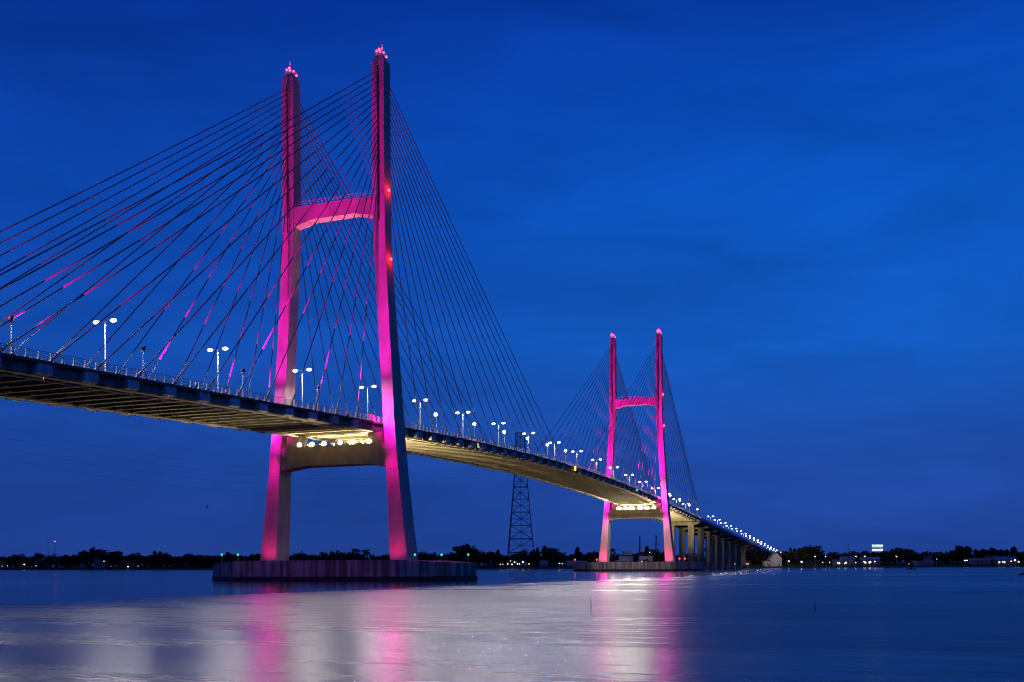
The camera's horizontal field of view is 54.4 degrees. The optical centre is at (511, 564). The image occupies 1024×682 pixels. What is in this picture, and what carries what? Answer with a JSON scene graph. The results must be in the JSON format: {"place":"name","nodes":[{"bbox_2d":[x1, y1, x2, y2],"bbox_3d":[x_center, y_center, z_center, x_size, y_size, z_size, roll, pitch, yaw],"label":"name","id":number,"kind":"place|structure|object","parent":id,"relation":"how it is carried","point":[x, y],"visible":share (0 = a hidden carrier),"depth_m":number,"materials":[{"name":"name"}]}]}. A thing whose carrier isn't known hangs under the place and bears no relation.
{"place":"outdoors","nodes":[
{"label":"outdoors","id":0,"kind":"place"},
{"bbox_2d":[0,567,1023,681],"bbox_3d":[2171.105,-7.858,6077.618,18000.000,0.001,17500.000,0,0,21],"label":"river water","id":1,"kind":"structure","parent":0,"point":[903,624],"depth_m":55.12,"materials":[{"name":"blue liquid"}]},
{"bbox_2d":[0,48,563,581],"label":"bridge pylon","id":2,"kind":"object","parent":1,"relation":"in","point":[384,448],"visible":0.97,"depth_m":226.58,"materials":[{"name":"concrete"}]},
{"bbox_2d":[0,343,701,522],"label":"bridge deck","id":3,"kind":"structure","parent":2,"relation":"on","point":[25,377],"depth_m":193.29,"materials":[{"name":"concrete"}]},
{"bbox_2d":[8,316,14,353],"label":"floodlight pole","id":4,"kind":"object","parent":3,"relation":"on","point":[11,318],"visible":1,"depth_m":131.69,"materials":[{"name":"metal"}]},
{"bbox_2d":[93,318,116,369],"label":"street lamp","id":5,"kind":"object","parent":3,"relation":"on","point":[111,320],"visible":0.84,"depth_m":163.34,"materials":[{"name":"metal"}]},
{"bbox_2d":[141,346,145,377],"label":"floodlight pole","id":6,"kind":"object","parent":3,"relation":"on","point":[143,348],"visible":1,"depth_m":155.09,"materials":[{"name":"metal"}]},
{"bbox_2d":[208,347,227,390],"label":"street lamp","id":7,"kind":"object","parent":3,"relation":"on","point":[211,349],"visible":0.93,"depth_m":190.76,"materials":[{"name":"metal"}]},
{"bbox_2d":[293,368,310,401],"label":"street lamp","id":8,"kind":"object","parent":3,"relation":"on","point":[307,369],"visible":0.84,"depth_m":218.25,"materials":[{"name":"metal"}]},
{"bbox_2d":[360,385,375,418],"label":"street lamp","id":9,"kind":"object","parent":3,"relation":"on","point":[373,386],"visible":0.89,"depth_m":245.68,"materials":[{"name":"metal"}]},
{"bbox_2d":[534,327,704,570],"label":"bridge pylon","id":10,"kind":"object","parent":1,"relation":"in","point":[659,511],"visible":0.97,"depth_m":501.88,"materials":[{"name":"concrete"}]},
{"bbox_2d":[671,522,699,561],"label":"viaduct pier","id":11,"kind":"structure","parent":1,"relation":"in","point":[691,541],"depth_m":613.29,"materials":[{"name":"concrete"}]},
{"bbox_2d":[675,526,708,568],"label":"viaduct pier","id":12,"kind":"structure","parent":1,"relation":"in","point":[682,550],"depth_m":646.46,"materials":[{"name":"concrete"}]},
{"bbox_2d":[685,530,716,568],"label":"viaduct pier","id":13,"kind":"structure","parent":1,"relation":"in","point":[709,549],"depth_m":675.67,"materials":[{"name":"concrete"}]},
{"bbox_2d":[676,517,785,562],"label":"approach viaduct","id":14,"kind":"object","parent":13,"relation":"on","point":[719,529],"visible":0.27,"depth_m":734.36,"materials":[{"name":"concrete"}]},
{"bbox_2d":[695,533,724,568],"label":"viaduct pier","id":15,"kind":"structure","parent":1,"relation":"in","point":[717,550],"depth_m":707.15,"materials":[{"name":"concrete"}]},
{"bbox_2d":[704,537,731,568],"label":"viaduct pier","id":16,"kind":"structure","parent":1,"relation":"in","point":[725,552],"depth_m":738.56,"materials":[{"name":"concrete"}]},
{"bbox_2d":[713,540,737,567],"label":"viaduct pier","id":17,"kind":"structure","parent":1,"relation":"in","point":[731,553],"depth_m":769.84,"materials":[{"name":"concrete"}]},
{"bbox_2d":[721,542,743,567],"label":"viaduct pier","id":18,"kind":"structure","parent":1,"relation":"in","point":[737,553],"depth_m":800.97,"materials":[{"name":"concrete"}]},
{"bbox_2d":[0,563,1023,569],"bbox_3d":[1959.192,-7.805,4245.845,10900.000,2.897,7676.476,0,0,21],"label":"ground","id":19,"kind":"structure","parent":0,"point":[760,566],"depth_m":871.61,"materials":[{"name":"soil"}]},
{"bbox_2d":[8,554,24,567],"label":"broadleaf tree","id":20,"kind":"object","parent":19,"relation":"on","point":[16,558],"visible":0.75,"depth_m":1589.93,"materials":[{"name":"green plant"}]},
{"bbox_2d":[20,556,30,567],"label":"broadleaf tree","id":21,"kind":"object","parent":19,"relation":"on","point":[25,559],"visible":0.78,"depth_m":1558.45,"materials":[{"name":"green plant"}]},
{"bbox_2d":[29,553,42,567],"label":"ragged tree","id":22,"kind":"object","parent":19,"relation":"on","point":[36,558],"visible":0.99,"depth_m":1522.25,"materials":[{"name":"green plant"}]},
{"bbox_2d":[42,554,57,567],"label":"broadleaf tree","id":23,"kind":"object","parent":19,"relation":"on","point":[47,560],"visible":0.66,"depth_m":1495.89,"materials":[{"name":"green plant"}]},
{"bbox_2d":[51,554,66,566],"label":"ragged tree","id":24,"kind":"object","parent":19,"relation":"on","point":[54,559],"visible":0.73,"depth_m":1465.88,"materials":[{"name":"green plant"}]},
{"bbox_2d":[65,554,76,568],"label":"conifer tree","id":25,"kind":"object","parent":19,"relation":"on","point":[71,564],"visible":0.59,"depth_m":1446.01,"materials":[{"name":"green plant"}]},
{"bbox_2d":[71,554,84,567],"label":"broadleaf tree","id":26,"kind":"object","parent":19,"relation":"on","point":[75,560],"visible":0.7,"depth_m":1418.28,"materials":[{"name":"green plant"}]},
{"bbox_2d":[78,549,101,567],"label":"ragged tree","id":27,"kind":"object","parent":19,"relation":"on","point":[84,554],"visible":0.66,"depth_m":1397.23,"materials":[{"name":"green plant"}]},
{"bbox_2d":[87,547,109,562],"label":"broadleaf tree","id":28,"kind":"object","parent":19,"relation":"on","point":[94,553],"visible":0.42,"depth_m":1384.39,"materials":[{"name":"green plant"}]},
{"bbox_2d":[94,559,107,568],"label":"house","id":29,"kind":"structure","parent":19,"relation":"on","point":[98,564],"depth_m":1356.00,"materials":[{"name":"grey glass"}]},
{"bbox_2d":[97,550,113,567],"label":"broadleaf tree","id":30,"kind":"object","parent":19,"relation":"on","point":[103,554],"visible":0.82,"depth_m":1348.04,"materials":[{"name":"green plant"}]},
{"bbox_2d":[104,551,122,567],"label":"ragged tree","id":31,"kind":"object","parent":19,"relation":"on","point":[114,555],"visible":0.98,"depth_m":1338.23,"materials":[{"name":"green plant"}]},
{"bbox_2d":[113,551,124,567],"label":"conifer tree","id":32,"kind":"object","parent":19,"relation":"on","point":[117,559],"visible":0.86,"depth_m":1339.10,"materials":[{"name":"green plant"}]},
{"bbox_2d":[117,556,127,565],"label":"broadleaf tree","id":33,"kind":"object","parent":19,"relation":"on","point":[122,558],"visible":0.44,"depth_m":1327.52,"materials":[{"name":"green plant"}]},
{"bbox_2d":[123,555,134,567],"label":"broadleaf tree","id":34,"kind":"object","parent":19,"relation":"on","point":[127,560],"visible":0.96,"depth_m":1312.31,"materials":[{"name":"green plant"}]},
{"bbox_2d":[128,552,141,567],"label":"broadleaf tree","id":35,"kind":"object","parent":19,"relation":"on","point":[135,556],"visible":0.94,"depth_m":1307.35,"materials":[{"name":"green plant"}]},
{"bbox_2d":[148,551,160,567],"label":"conifer tree","id":36,"kind":"object","parent":19,"relation":"on","point":[151,562],"visible":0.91,"depth_m":1273.81,"materials":[{"name":"green plant"}]},
{"bbox_2d":[150,553,164,566],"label":"broadleaf tree","id":37,"kind":"object","parent":19,"relation":"on","point":[156,561],"visible":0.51,"depth_m":1268.95,"materials":[{"name":"green plant"}]},
{"bbox_2d":[158,551,171,562],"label":"ragged tree","id":38,"kind":"object","parent":19,"relation":"on","point":[164,557],"visible":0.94,"depth_m":1253.18,"materials":[{"name":"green plant"}]},
{"bbox_2d":[174,556,185,566],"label":"broadleaf tree","id":39,"kind":"object","parent":19,"relation":"on","point":[178,559],"visible":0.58,"depth_m":1225.05,"materials":[{"name":"green plant"}]},
{"bbox_2d":[181,553,196,566],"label":"broadleaf tree","id":40,"kind":"object","parent":19,"relation":"on","point":[187,557],"visible":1,"depth_m":1208.51,"materials":[{"name":"green plant"}]},
{"bbox_2d":[197,555,210,566],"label":"broadleaf tree","id":41,"kind":"object","parent":19,"relation":"on","point":[200,560],"visible":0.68,"depth_m":1201.42,"materials":[{"name":"green plant"}]},
{"bbox_2d":[203,556,214,563],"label":"ragged tree","id":42,"kind":"object","parent":19,"relation":"on","point":[208,560],"visible":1,"depth_m":1181.31,"materials":[{"name":"green plant"}]},
{"bbox_2d":[215,553,231,562],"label":"ragged tree","id":43,"kind":"object","parent":19,"relation":"on","point":[218,558],"visible":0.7,"depth_m":1167.30,"materials":[{"name":"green plant"}]},
{"bbox_2d":[221,552,230,562],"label":"conifer tree","id":44,"kind":"object","parent":19,"relation":"on","point":[227,557],"visible":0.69,"depth_m":1157.78,"materials":[{"name":"green plant"}]},
{"bbox_2d":[247,553,259,560],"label":"broadleaf tree","id":45,"kind":"object","parent":19,"relation":"on","point":[252,557],"visible":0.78,"depth_m":1125.51,"materials":[{"name":"green plant"}]},
{"bbox_2d":[291,551,307,560],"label":"broadleaf tree","id":46,"kind":"object","parent":19,"relation":"on","point":[297,556],"visible":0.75,"depth_m":1084.67,"materials":[{"name":"green plant"}]},
{"bbox_2d":[318,550,335,559],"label":"broadleaf tree","id":47,"kind":"object","parent":19,"relation":"on","point":[331,553],"visible":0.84,"depth_m":1067.65,"materials":[{"name":"green plant"}]},
{"bbox_2d":[340,551,355,559],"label":"broadleaf tree","id":48,"kind":"object","parent":19,"relation":"on","point":[347,556],"visible":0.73,"depth_m":1043.51,"materials":[{"name":"green plant"}]},
{"bbox_2d":[354,553,368,559],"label":"ragged tree","id":49,"kind":"object","parent":19,"relation":"on","point":[358,556],"visible":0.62,"depth_m":1037.18,"materials":[{"name":"green plant"}]},
{"bbox_2d":[360,549,370,559],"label":"palm tree","id":50,"kind":"object","parent":19,"relation":"on","point":[366,552],"visible":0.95,"depth_m":1019.45,"materials":[{"name":"green plant"}]},
{"bbox_2d":[418,551,428,559],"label":"broadleaf tree","id":51,"kind":"object","parent":19,"relation":"on","point":[420,556],"visible":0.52,"depth_m":988.00,"materials":[{"name":"green plant"}]},
{"bbox_2d":[421,553,434,559],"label":"ragged tree","id":52,"kind":"object","parent":19,"relation":"on","point":[431,556],"visible":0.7,"depth_m":973.78,"materials":[{"name":"green plant"}]},
{"bbox_2d":[447,551,463,561],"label":"broadleaf tree","id":53,"kind":"object","parent":19,"relation":"on","point":[453,557],"visible":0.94,"depth_m":953.78,"materials":[{"name":"green plant"}]},
{"bbox_2d":[455,543,479,561],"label":"broadleaf tree","id":54,"kind":"object","parent":19,"relation":"on","point":[466,551],"visible":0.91,"depth_m":950.48,"materials":[{"name":"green plant"}]},
{"bbox_2d":[477,552,490,565],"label":"ragged tree","id":55,"kind":"object","parent":19,"relation":"on","point":[484,558],"visible":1,"depth_m":935.20,"materials":[{"name":"green plant"}]},
{"bbox_2d":[484,551,497,566],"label":"broadleaf tree","id":56,"kind":"object","parent":19,"relation":"on","point":[494,554],"visible":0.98,"depth_m":935.43,"materials":[{"name":"green plant"}]},
{"bbox_2d":[493,549,503,566],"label":"conifer tree","id":57,"kind":"object","parent":19,"relation":"on","point":[498,562],"visible":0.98,"depth_m":936.08,"materials":[{"name":"green plant"}]},
{"bbox_2d":[503,554,513,565],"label":"ragged tree","id":58,"kind":"object","parent":19,"relation":"on","point":[509,559],"visible":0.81,"depth_m":926.55,"materials":[{"name":"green plant"}]},
{"bbox_2d":[0,551,1023,568],"bbox_3d":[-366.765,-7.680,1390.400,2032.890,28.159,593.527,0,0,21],"label":"distant wood","id":59,"kind":"object","parent":19,"relation":"on","point":[167,565],"visible":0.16,"depth_m":952.12,"materials":[{"name":"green plant"}]},
{"bbox_2d":[2,562,1023,568],"bbox_3d":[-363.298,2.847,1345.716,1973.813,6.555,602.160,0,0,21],"label":"bank scrub","id":60,"kind":"object","parent":19,"relation":"on","point":[785,565],"visible":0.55,"depth_m":888.29,"materials":[{"name":"green plant"}]},
{"bbox_2d":[512,549,527,565],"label":"ragged tree","id":61,"kind":"object","parent":19,"relation":"on","point":[518,556],"visible":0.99,"depth_m":911.23,"materials":[{"name":"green plant"}]},
{"bbox_2d":[507,432,533,564],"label":"lattice tower","id":62,"kind":"structure","parent":19,"relation":"on","point":[520,505],"depth_m":1018.58,"materials":[{"name":"metal"}]},
{"bbox_2d":[0,447,492,485],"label":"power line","id":63,"kind":"object","parent":62,"relation":"attached to","point":[229,481],"visible":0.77,"depth_m":699.69,"materials":[{"name":"metal"}]},
{"bbox_2d":[521,553,536,562],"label":"broadleaf tree","id":64,"kind":"object","parent":19,"relation":"on","point":[528,557],"visible":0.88,"depth_m":914.88,"materials":[{"name":"green plant"}]},
{"bbox_2d":[531,547,541,566],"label":"conifer tree","id":65,"kind":"object","parent":19,"relation":"on","point":[537,557],"visible":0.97,"depth_m":916.37,"materials":[{"name":"green plant"}]},
{"bbox_2d":[538,545,553,565],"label":"conifer tree","id":66,"kind":"object","parent":19,"relation":"on","point":[545,557],"visible":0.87,"depth_m":911.21,"materials":[{"name":"green plant"}]},
{"bbox_2d":[541,547,561,566],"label":"broadleaf tree","id":67,"kind":"object","parent":19,"relation":"on","point":[549,551],"visible":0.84,"depth_m":909.88,"materials":[{"name":"green plant"}]},
{"bbox_2d":[551,554,564,564],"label":"ragged tree","id":68,"kind":"object","parent":19,"relation":"on","point":[557,560],"visible":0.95,"depth_m":909.46,"materials":[{"name":"green plant"}]},
{"bbox_2d":[570,547,583,560],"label":"conifer tree","id":69,"kind":"object","parent":19,"relation":"on","point":[576,555],"visible":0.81,"depth_m":889.44,"materials":[{"name":"green plant"}]},
{"bbox_2d":[566,561,587,566],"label":"shed","id":70,"kind":"structure","parent":19,"relation":"on","point":[570,563],"depth_m":880.00,"materials":[{"name":"metal"}]},
{"bbox_2d":[584,551,598,561],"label":"broadleaf tree","id":71,"kind":"object","parent":19,"relation":"on","point":[591,556],"visible":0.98,"depth_m":877.96,"materials":[{"name":"green plant"}]},
{"bbox_2d":[618,555,633,561],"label":"house","id":72,"kind":"structure","parent":19,"relation":"on","point":[629,558],"depth_m":882.00,"materials":[{"name":"tile"}]},
{"bbox_2d":[638,552,652,561],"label":"house","id":73,"kind":"structure","parent":19,"relation":"on","point":[641,555],"depth_m":870.00,"materials":[{"name":"tile"}]},
{"bbox_2d":[637,546,653,561],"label":"conifer tree","id":74,"kind":"object","parent":19,"relation":"on","point":[646,552],"visible":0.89,"depth_m":870.60,"materials":[{"name":"green plant"}]},
{"bbox_2d":[653,549,664,561],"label":"broadleaf tree","id":75,"kind":"object","parent":19,"relation":"on","point":[656,553],"visible":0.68,"depth_m":872.40,"materials":[{"name":"green plant"}]},
{"bbox_2d":[728,545,749,565],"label":"viaduct pier","id":76,"kind":"structure","parent":19,"relation":"on","point":[743,555],"depth_m":832.35,"materials":[{"name":"concrete"}]},
{"bbox_2d":[734,547,754,565],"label":"viaduct pier","id":77,"kind":"structure","parent":19,"relation":"on","point":[748,562],"depth_m":863.63,"materials":[{"name":"concrete"}]},
{"bbox_2d":[761,560,769,565],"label":"shed","id":78,"kind":"structure","parent":19,"relation":"on","point":[765,562],"depth_m":830.00,"materials":[{"name":"tile"}]},
{"bbox_2d":[767,552,781,565],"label":"house","id":79,"kind":"structure","parent":19,"relation":"on","point":[775,558],"depth_m":828.00,"materials":[{"name":"tile"}]},
{"bbox_2d":[777,551,789,560],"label":"broadleaf tree","id":80,"kind":"object","parent":19,"relation":"on","point":[783,554],"visible":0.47,"depth_m":845.06,"materials":[{"name":"green plant"}]},
{"bbox_2d":[785,547,794,564],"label":"conifer tree","id":81,"kind":"object","parent":19,"relation":"on","point":[791,558],"visible":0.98,"depth_m":846.38,"materials":[{"name":"green plant"}]},
{"bbox_2d":[793,545,824,563],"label":"broadleaf tree","id":82,"kind":"object","parent":19,"relation":"on","point":[805,553],"visible":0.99,"depth_m":836.65,"materials":[{"name":"green plant"}]},
{"bbox_2d":[824,553,836,564],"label":"broadleaf tree","id":83,"kind":"object","parent":19,"relation":"on","point":[829,557],"visible":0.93,"depth_m":840.59,"materials":[{"name":"green plant"}]},
{"bbox_2d":[832,560,848,565],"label":"shed","id":84,"kind":"structure","parent":19,"relation":"on","point":[837,562],"depth_m":820.00,"materials":[{"name":"metal"}]},
{"bbox_2d":[839,556,854,565],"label":"house","id":85,"kind":"structure","parent":19,"relation":"on","point":[850,559],"depth_m":820.00,"materials":[{"name":"metal"}]},
{"bbox_2d":[852,553,863,563],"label":"broadleaf tree","id":86,"kind":"object","parent":19,"relation":"on","point":[858,556],"visible":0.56,"depth_m":849.62,"materials":[{"name":"green plant"}]},
{"bbox_2d":[859,557,879,565],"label":"house","id":87,"kind":"structure","parent":19,"relation":"on","point":[867,560],"depth_m":818.00,"materials":[{"name":"metal"}]},
{"bbox_2d":[872,544,882,563],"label":"billboard","id":88,"kind":"object","parent":19,"relation":"on","point":[877,547],"visible":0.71,"depth_m":833.90,"materials":[{"name":"grey plastic"}]},
{"bbox_2d":[879,550,897,564],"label":"broadleaf tree","id":89,"kind":"object","parent":19,"relation":"on","point":[888,555],"visible":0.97,"depth_m":830.23,"materials":[{"name":"green plant"}]},
{"bbox_2d":[887,547,910,564],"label":"broadleaf tree","id":90,"kind":"object","parent":19,"relation":"on","point":[899,550],"visible":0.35,"depth_m":843.59,"materials":[{"name":"green plant"}]},
{"bbox_2d":[900,549,917,562],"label":"broadleaf tree","id":91,"kind":"object","parent":19,"relation":"on","point":[909,550],"visible":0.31,"depth_m":844.09,"materials":[{"name":"green plant"}]},
{"bbox_2d":[905,551,919,561],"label":"broadleaf tree","id":92,"kind":"object","parent":19,"relation":"on","point":[909,557],"visible":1,"depth_m":826.72,"materials":[{"name":"green plant"}]},
{"bbox_2d":[912,561,933,565],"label":"shed","id":93,"kind":"structure","parent":19,"relation":"on","point":[922,563],"depth_m":804.00,"materials":[{"name":"metal"}]},
{"bbox_2d":[915,551,931,560],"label":"broadleaf tree","id":94,"kind":"object","parent":19,"relation":"on","point":[919,557],"visible":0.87,"depth_m":819.63,"materials":[{"name":"green plant"}]},
{"bbox_2d":[921,555,931,560],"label":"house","id":95,"kind":"structure","parent":19,"relation":"on","point":[928,558],"depth_m":816.00,"materials":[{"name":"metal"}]},
{"bbox_2d":[936,553,946,563],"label":"broadleaf tree","id":96,"kind":"object","parent":19,"relation":"on","point":[941,557],"visible":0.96,"depth_m":840.62,"materials":[{"name":"green plant"}]},
{"bbox_2d":[949,545,971,564],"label":"ragged tree","id":97,"kind":"object","parent":19,"relation":"on","point":[958,548],"visible":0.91,"depth_m":816.45,"materials":[{"name":"green plant"}]},
{"bbox_2d":[953,547,972,562],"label":"broadleaf tree","id":98,"kind":"object","parent":19,"relation":"on","point":[963,556],"visible":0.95,"depth_m":816.30,"materials":[{"name":"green plant"}]},
{"bbox_2d":[972,548,984,557],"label":"ragged tree","id":99,"kind":"object","parent":19,"relation":"on","point":[980,553],"visible":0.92,"depth_m":812.48,"materials":[{"name":"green plant"}]},
{"bbox_2d":[968,558,991,564],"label":"shed","id":100,"kind":"structure","parent":19,"relation":"on","point":[980,561],"depth_m":798.00,"materials":[{"name":"metal"}]},
{"bbox_2d":[984,547,1002,556],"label":"spreading tree","id":101,"kind":"object","parent":19,"relation":"on","point":[993,551],"visible":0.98,"depth_m":812.15,"materials":[{"name":"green plant"}]},
{"bbox_2d":[991,556,1017,564],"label":"building","id":102,"kind":"structure","parent":19,"relation":"on","point":[1007,560],"depth_m":794.00,"materials":[{"name":"metal"}]},
{"bbox_2d":[998,549,1015,556],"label":"spreading tree","id":103,"kind":"object","parent":19,"relation":"on","point":[1006,552],"visible":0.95,"depth_m":814.12,"materials":[{"name":"black plant"}]},
{"bbox_2d":[1015,551,1023,562],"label":"broadleaf tree","id":104,"kind":"object","parent":19,"relation":"on","point":[1018,554],"visible":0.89,"depth_m":817.48,"materials":[{"name":"black plant"}]},
{"bbox_2d":[0,0,1023,567],"label":"sky","id":105,"kind":"structure","parent":0,"point":[815,207],"materials":[{"name":"blue"}]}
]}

